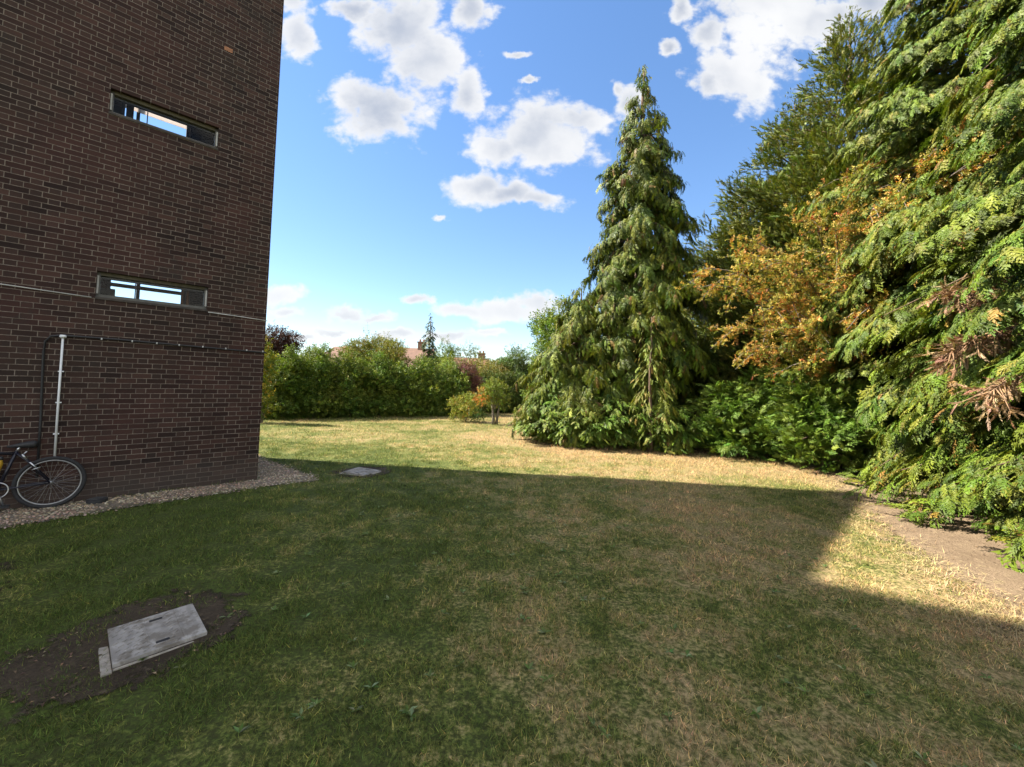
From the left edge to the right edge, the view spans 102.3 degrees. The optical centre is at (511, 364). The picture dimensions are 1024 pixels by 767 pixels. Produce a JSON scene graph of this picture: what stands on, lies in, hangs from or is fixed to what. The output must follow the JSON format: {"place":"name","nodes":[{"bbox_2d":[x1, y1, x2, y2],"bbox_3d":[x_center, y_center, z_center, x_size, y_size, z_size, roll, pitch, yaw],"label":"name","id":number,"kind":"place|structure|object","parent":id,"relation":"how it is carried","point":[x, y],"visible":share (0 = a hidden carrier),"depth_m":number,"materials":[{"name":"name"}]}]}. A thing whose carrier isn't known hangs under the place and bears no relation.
{"place":"outdoors","nodes":[
{"label":"outdoors","id":0,"kind":"place"},
{"bbox_2d":[0,559,250,726],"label":"bare soil","id":1,"kind":"structure","parent":0,"point":[211,612],"depth_m":2.36,"materials":[{"name":"brown soil"}]},
{"bbox_2d":[98,603,206,677],"bbox_3d":[-2.229,1.700,2.599,0.527,0.057,0.532,-1,-3,43],"label":"drain cover","id":2,"kind":"object","parent":1,"relation":"on","point":[129,642],"visible":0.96,"depth_m":2.54,"materials":[{"name":"grey concrete"}]},
{"bbox_2d":[0,455,316,527],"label":"gravel strip","id":3,"kind":"object","parent":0,"point":[115,505],"visible":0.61,"depth_m":5.33,"materials":[{"name":"grey gravel"}]},
{"bbox_2d":[0,440,86,508],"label":"bicycle","id":4,"kind":"object","parent":3,"relation":"on","point":[16,486],"visible":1,"depth_m":4.81,"materials":[{"name":"metal"}]},
{"bbox_2d":[86,496,107,503],"bbox_3d":[-5.173,1.694,5.144,0.198,0.058,0.198,2,-3,0],"label":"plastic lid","id":5,"kind":"object","parent":3,"relation":"on","point":[97,499],"visible":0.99,"depth_m":5.09,"materials":[{"name":"grey plastic"}]},
{"bbox_2d":[324,322,367,363],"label":"house","id":6,"kind":"structure","parent":0,"point":[335,350],"depth_m":52.13,"materials":[{"name":"beige brick"}]},
{"bbox_2d":[327,466,392,477],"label":"bare soil","id":7,"kind":"structure","parent":0,"point":[382,469],"depth_m":7.33,"materials":[{"name":"soil"}]},
{"bbox_2d":[339,467,380,476],"bbox_3d":[-2.636,1.889,7.244,0.562,0.060,0.487,1,-3,18],"label":"drain cover","id":8,"kind":"object","parent":7,"relation":"on","point":[360,471],"visible":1,"depth_m":7.19,"materials":[{"name":"grey concrete"}]},
{"bbox_2d":[0,412,1023,766],"bbox_3d":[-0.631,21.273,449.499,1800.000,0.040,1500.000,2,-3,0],"label":"lawn","id":9,"kind":"structure","parent":0,"point":[234,746],"depth_m":2.77,"materials":[{"name":"green plant"}]},
{"bbox_2d":[0,0,283,510],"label":"brick building","id":10,"kind":"structure","parent":9,"relation":"on","point":[107,389],"depth_m":5.56,"materials":[{"name":"brick"}]},
{"bbox_2d":[107,280,185,303],"bbox_3d":[-6.643,-1.290,7.530,1.080,0.700,0.060,4,-3,-44],"label":"window","id":11,"kind":"structure","parent":10,"relation":"in","point":[109,283],"depth_m":7.43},
{"bbox_2d":[95,272,206,310],"bbox_3d":[-4.961,-0.990,5.743,1.170,0.365,0.162,4,-3,-44],"label":"window","id":12,"kind":"structure","parent":10,"relation":"in","point":[100,275],"depth_m":5.69,"materials":[{"name":"grey metal"}]},
{"bbox_2d":[121,103,189,137],"bbox_3d":[-6.567,-4.478,7.631,0.960,0.720,0.090,4,-3,-44],"label":"window","id":13,"kind":"structure","parent":10,"relation":"in","point":[123,105],"depth_m":7.59,"materials":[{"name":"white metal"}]},
{"bbox_2d":[108,91,217,149],"bbox_3d":[-4.886,-3.419,5.852,1.180,0.350,0.162,4,-3,-44],"label":"window","id":14,"kind":"structure","parent":10,"relation":"in","point":[116,96],"depth_m":5.80,"materials":[{"name":"grey metal"}]},
{"bbox_2d":[260,334,280,422],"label":"columnar shrub","id":15,"kind":"object","parent":9,"relation":"on","point":[268,369],"visible":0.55,"depth_m":14.28,"materials":[{"name":"green plant"}]},
{"bbox_2d":[265,323,306,389],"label":"purple tree","id":16,"kind":"object","parent":9,"relation":"on","point":[280,342],"visible":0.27,"depth_m":17.47,"materials":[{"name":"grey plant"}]},
{"bbox_2d":[262,343,310,419],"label":"hedge shrub","id":17,"kind":"object","parent":9,"relation":"on","point":[284,370],"visible":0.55,"depth_m":15.87,"materials":[{"name":"green plant"}]},
{"bbox_2d":[275,341,345,418],"bbox_3d":[-8.149,0.678,16.990,2.910,3.314,2.530,2,-3,0],"label":"hedge shrub","id":18,"kind":"object","parent":9,"relation":"on","point":[313,403],"visible":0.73,"depth_m":16.43,"materials":[{"name":"green plant"}]},
{"bbox_2d":[299,351,340,388],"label":"garden tree","id":19,"kind":"object","parent":9,"relation":"on","point":[318,370],"visible":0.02,"depth_m":23.46,"materials":[{"name":"green plant"}]},
{"bbox_2d":[313,345,381,417],"bbox_3d":[-6.972,0.818,17.597,2.892,3.245,2.568,2,-3,0],"label":"hedge shrub","id":20,"kind":"object","parent":9,"relation":"on","point":[352,366],"visible":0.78,"depth_m":17.14,"materials":[{"name":"green plant"}]},
{"bbox_2d":[337,327,414,391],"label":"round tree","id":21,"kind":"object","parent":9,"relation":"on","point":[378,344],"visible":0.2,"depth_m":19.71,"materials":[{"name":"green plant"}]},
{"bbox_2d":[345,349,408,417],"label":"hedge shrub","id":22,"kind":"object","parent":9,"relation":"on","point":[380,376],"visible":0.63,"depth_m":17.86,"materials":[{"name":"green plant"}]},
{"bbox_2d":[376,357,434,416],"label":"hedge shrub","id":23,"kind":"object","parent":9,"relation":"on","point":[407,374],"visible":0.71,"depth_m":18.34,"materials":[{"name":"green plant"}]},
{"bbox_2d":[391,339,435,365],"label":"house","id":24,"kind":"structure","parent":9,"relation":"on","point":[412,352],"depth_m":45.50,"materials":[{"name":"brown tile"}]},
{"bbox_2d":[416,313,438,371],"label":"thin spruce","id":25,"kind":"object","parent":9,"relation":"on","point":[429,340],"visible":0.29,"depth_m":29.99,"materials":[{"name":"green plant"}]},
{"bbox_2d":[404,353,454,416],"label":"hedge shrub","id":26,"kind":"object","parent":9,"relation":"on","point":[427,366],"visible":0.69,"depth_m":18.99,"materials":[{"name":"green plant"}]},
{"bbox_2d":[433,334,459,370],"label":"garden tree","id":27,"kind":"object","parent":9,"relation":"on","point":[449,350],"visible":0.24,"depth_m":30.81,"materials":[{"name":"green plant"}]},
{"bbox_2d":[432,351,464,371],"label":"garden tree","id":28,"kind":"object","parent":9,"relation":"on","point":[451,361],"visible":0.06,"depth_m":23.25,"materials":[{"name":"green plant"}]},
{"bbox_2d":[428,361,479,415],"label":"hedge shrub","id":29,"kind":"object","parent":9,"relation":"on","point":[454,377],"visible":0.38,"depth_m":19.64,"materials":[{"name":"green plant"}]},
{"bbox_2d":[444,391,482,421],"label":"lawn bush","id":30,"kind":"object","parent":9,"relation":"on","point":[467,412],"visible":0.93,"depth_m":16.58,"materials":[{"name":"green plant"}]},
{"bbox_2d":[437,351,489,367],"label":"house","id":31,"kind":"structure","parent":9,"relation":"on","point":[482,354],"depth_m":46.80,"materials":[{"name":"brown brick"}]},
{"bbox_2d":[450,358,483,404],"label":"purple shrub","id":32,"kind":"object","parent":9,"relation":"on","point":[475,383],"visible":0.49,"depth_m":20.44,"materials":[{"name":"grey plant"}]},
{"bbox_2d":[453,340,483,392],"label":"garden tree","id":33,"kind":"object","parent":9,"relation":"on","point":[470,351],"visible":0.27,"depth_m":30.99,"materials":[{"name":"green plant"}]},
{"bbox_2d":[470,407,487,423],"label":"lawn bush","id":34,"kind":"object","parent":9,"relation":"on","point":[478,414],"visible":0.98,"depth_m":16.38,"materials":[{"name":"green plant"}]},
{"bbox_2d":[458,356,499,374],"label":"tree","id":35,"kind":"object","parent":9,"relation":"on","point":[484,362],"visible":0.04,"depth_m":37.63,"materials":[{"name":"green plant"}]},
{"bbox_2d":[468,356,514,407],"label":"garden tree","id":36,"kind":"object","parent":9,"relation":"on","point":[494,367],"visible":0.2,"depth_m":23.90,"materials":[{"name":"green plant"}]},
{"bbox_2d":[474,366,510,413],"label":"hedge shrub","id":37,"kind":"object","parent":9,"relation":"on","point":[484,407],"visible":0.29,"depth_m":22.06,"materials":[{"name":"green plant"}]},
{"bbox_2d":[473,377,512,424],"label":"tree","id":38,"kind":"object","parent":9,"relation":"on","point":[493,389],"visible":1,"depth_m":15.86,"materials":[{"name":"green plant"}]},
{"bbox_2d":[495,369,523,413],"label":"hedge shrub","id":39,"kind":"object","parent":9,"relation":"on","point":[513,400],"visible":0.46,"depth_m":22.18,"materials":[{"name":"green plant"}]},
{"bbox_2d":[492,344,533,394],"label":"garden tree","id":40,"kind":"object","parent":9,"relation":"on","point":[510,361],"visible":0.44,"depth_m":24.22,"materials":[{"name":"green plant"}]},
{"bbox_2d":[512,372,536,409],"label":"hedge shrub","id":41,"kind":"object","parent":9,"relation":"on","point":[518,394],"visible":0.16,"depth_m":22.58,"materials":[{"name":"green plant"}]},
{"bbox_2d":[511,393,589,441],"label":"juniper","id":42,"kind":"object","parent":9,"relation":"on","point":[538,427],"visible":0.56,"depth_m":11.07,"materials":[{"name":"green plant"}]},
{"bbox_2d":[519,294,601,404],"bbox_3d":[1.920,-0.045,14.506,3.262,5.137,2.746,2,-3,0],"label":"leafy tree","id":43,"kind":"object","parent":9,"relation":"on","point":[544,322],"visible":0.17,"depth_m":14.45,"materials":[{"name":"green plant"}]},
{"bbox_2d":[505,283,641,449],"bbox_3d":[1.885,0.075,12.255,4.088,5.066,3.973,2,-3,0],"label":"weeping cypress","id":44,"kind":"object","parent":9,"relation":"on","point":[559,376],"visible":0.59,"depth_m":11.45,"materials":[{"name":"green plant"}]},
{"bbox_2d":[138,479,1023,766],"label":"lawn weeds","id":45,"kind":"object","parent":9,"relation":"on","point":[412,715],"visible":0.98,"depth_m":2.39,"materials":[{"name":"green plant"}]},
{"bbox_2d":[542,393,633,448],"bbox_3d":[1.972,1.511,11.269,2.356,1.522,2.513,3,-3,-20],"label":"shrub","id":46,"kind":"object","parent":9,"relation":"on","point":[591,435],"visible":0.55,"depth_m":10.53,"materials":[{"name":"plant"}]},
{"bbox_2d":[586,395,661,450],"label":"shrub","id":47,"kind":"object","parent":9,"relation":"on","point":[622,405],"visible":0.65,"depth_m":10.49,"materials":[{"name":"green plant"}]},
{"bbox_2d":[569,64,721,455],"bbox_3d":[3.839,-3.363,12.514,4.712,11.973,5.144,2,-3,0],"label":"weeping cypress","id":48,"kind":"object","parent":9,"relation":"on","point":[639,276],"visible":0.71,"depth_m":11.51,"materials":[{"name":"green plant"}]},
{"bbox_2d":[620,316,685,453],"bbox_3d":[3.620,0.457,10.539,1.468,3.635,1.653,3,-3,-25],"label":"young cypress","id":49,"kind":"object","parent":9,"relation":"on","point":[648,393],"visible":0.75,"depth_m":10.46,"materials":[{"name":"green plant"}]},
{"bbox_2d":[625,398,712,452],"bbox_3d":[4.037,1.615,11.249,2.573,1.425,2.701,2,-3,0],"label":"shrub","id":50,"kind":"object","parent":9,"relation":"on","point":[691,440],"visible":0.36,"depth_m":10.32,"materials":[{"name":"plant"}]},
{"bbox_2d":[677,395,720,449],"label":"juniper","id":51,"kind":"object","parent":9,"relation":"on","point":[690,428],"visible":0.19,"depth_m":10.63,"materials":[{"name":"green plant"}]},
{"bbox_2d":[682,249,750,358],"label":"leyland cypress","id":52,"kind":"object","parent":9,"relation":"on","point":[685,311],"visible":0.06,"depth_m":14.76,"materials":[{"name":"green plant"}]},
{"bbox_2d":[686,334,747,406],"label":"leyland cypress","id":53,"kind":"object","parent":9,"relation":"on","point":[721,372],"visible":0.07,"depth_m":12.68,"materials":[{"name":"green plant"}]},
{"bbox_2d":[679,169,788,397],"bbox_3d":[7.825,-2.181,14.513,6.050,9.497,5.746,2,-3,0],"label":"leyland cypress","id":54,"kind":"object","parent":9,"relation":"on","point":[716,319],"visible":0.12,"depth_m":13.99,"materials":[{"name":"green plant"}]},
{"bbox_2d":[683,376,785,459],"bbox_3d":[5.737,1.324,10.341,2.763,2.038,2.628,2,-3,0],"label":"yew bush","id":55,"kind":"object","parent":9,"relation":"on","point":[734,419],"visible":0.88,"depth_m":9.85,"materials":[{"name":"plant"}]},
{"bbox_2d":[722,361,837,458],"bbox_3d":[6.820,1.131,10.593,3.074,2.494,3.068,0,-3,26],"label":"yew bush","id":56,"kind":"object","parent":9,"relation":"on","point":[760,378],"visible":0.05,"depth_m":10.41,"materials":[{"name":"green plant"}]},
{"bbox_2d":[691,88,889,382],"bbox_3d":[8.717,-3.136,12.915,6.680,11.326,7.402,2,-3,0],"label":"leyland cypress","id":57,"kind":"object","parent":9,"relation":"on","point":[769,156],"visible":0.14,"depth_m":12.61,"materials":[{"name":"green plant"}]},
{"bbox_2d":[749,367,920,473],"bbox_3d":[6.716,1.184,8.894,2.773,2.255,2.829,2,-3,0],"label":"yew bush","id":58,"kind":"object","parent":9,"relation":"on","point":[809,427],"visible":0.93,"depth_m":8.45,"materials":[{"name":"green plant"}]},
{"bbox_2d":[710,0,964,451],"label":"leyland cypress","id":59,"kind":"object","parent":9,"relation":"on","point":[849,78],"visible":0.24,"depth_m":10.96,"materials":[{"name":"green plant"}]},
{"bbox_2d":[676,133,1018,387],"bbox_3d":[7.032,-1.179,8.871,6.190,6.979,4.042,0,-3,34],"label":"berried hawthorn","id":60,"kind":"object","parent":9,"relation":"on","point":[794,309],"visible":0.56,"depth_m":8.93,"materials":[{"name":"orange plant"}]},
{"bbox_2d":[769,0,1023,497],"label":"drooping cypress","id":61,"kind":"object","parent":9,"relation":"on","point":[932,51],"visible":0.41,"depth_m":7.88,"materials":[{"name":"green plant"}]},
{"bbox_2d":[839,0,1023,555],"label":"drooping cypress","id":62,"kind":"object","parent":9,"relation":"on","point":[980,212],"visible":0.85,"depth_m":5.26,"materials":[{"name":"green plant"}]},
{"bbox_2d":[915,273,1016,322],"bbox_3d":[5.829,-0.805,5.197,1.615,0.791,0.631,2,-3,0],"label":"dead branch","id":63,"kind":"object","parent":62,"relation":"attached to","point":[949,296],"visible":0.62,"depth_m":5.17,"materials":[{"name":"brown plant"}]},
{"bbox_2d":[911,316,1023,384],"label":"dead branch","id":64,"kind":"object","parent":62,"relation":"attached to","point":[953,353],"visible":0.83,"depth_m":4.61,"materials":[{"name":"brown plant"}]},
{"bbox_2d":[947,366,1023,430],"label":"dead branch","id":65,"kind":"object","parent":62,"relation":"attached to","point":[1002,386],"visible":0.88,"depth_m":4.10,"materials":[{"name":"brown plant"}]},
{"bbox_2d":[945,244,1023,572],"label":"drooping cypress","id":66,"kind":"object","parent":9,"relation":"on","point":[1010,362],"visible":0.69,"depth_m":3.72,"materials":[{"name":"green plant"}]},
{"bbox_2d":[111,0,976,368],"label":"sky","id":67,"kind":"structure","parent":0,"point":[443,159],"materials":[{"name":"blue"}]},
{"bbox_2d":[709,313,879,388],"bbox_3d":[8.488,0.129,12.299,5.403,4.722,4.792,2,-3,0],"label":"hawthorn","id":68,"kind":"object","parent":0,"point":[753,336],"visible":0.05,"depth_m":11.89,"materials":[{"name":"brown plant"}]},
{"bbox_2d":[790,450,1023,631],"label":"dirt path","id":69,"kind":"structure","parent":0,"point":[959,548],"depth_m":4.58,"materials":[{"name":"beige soil"}]},
{"bbox_2d":[854,0,1017,425],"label":"leyland cypress","id":70,"kind":"object","parent":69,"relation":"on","point":[967,3],"depth_m":9.83,"materials":[{"name":"green plant"}]}
]}

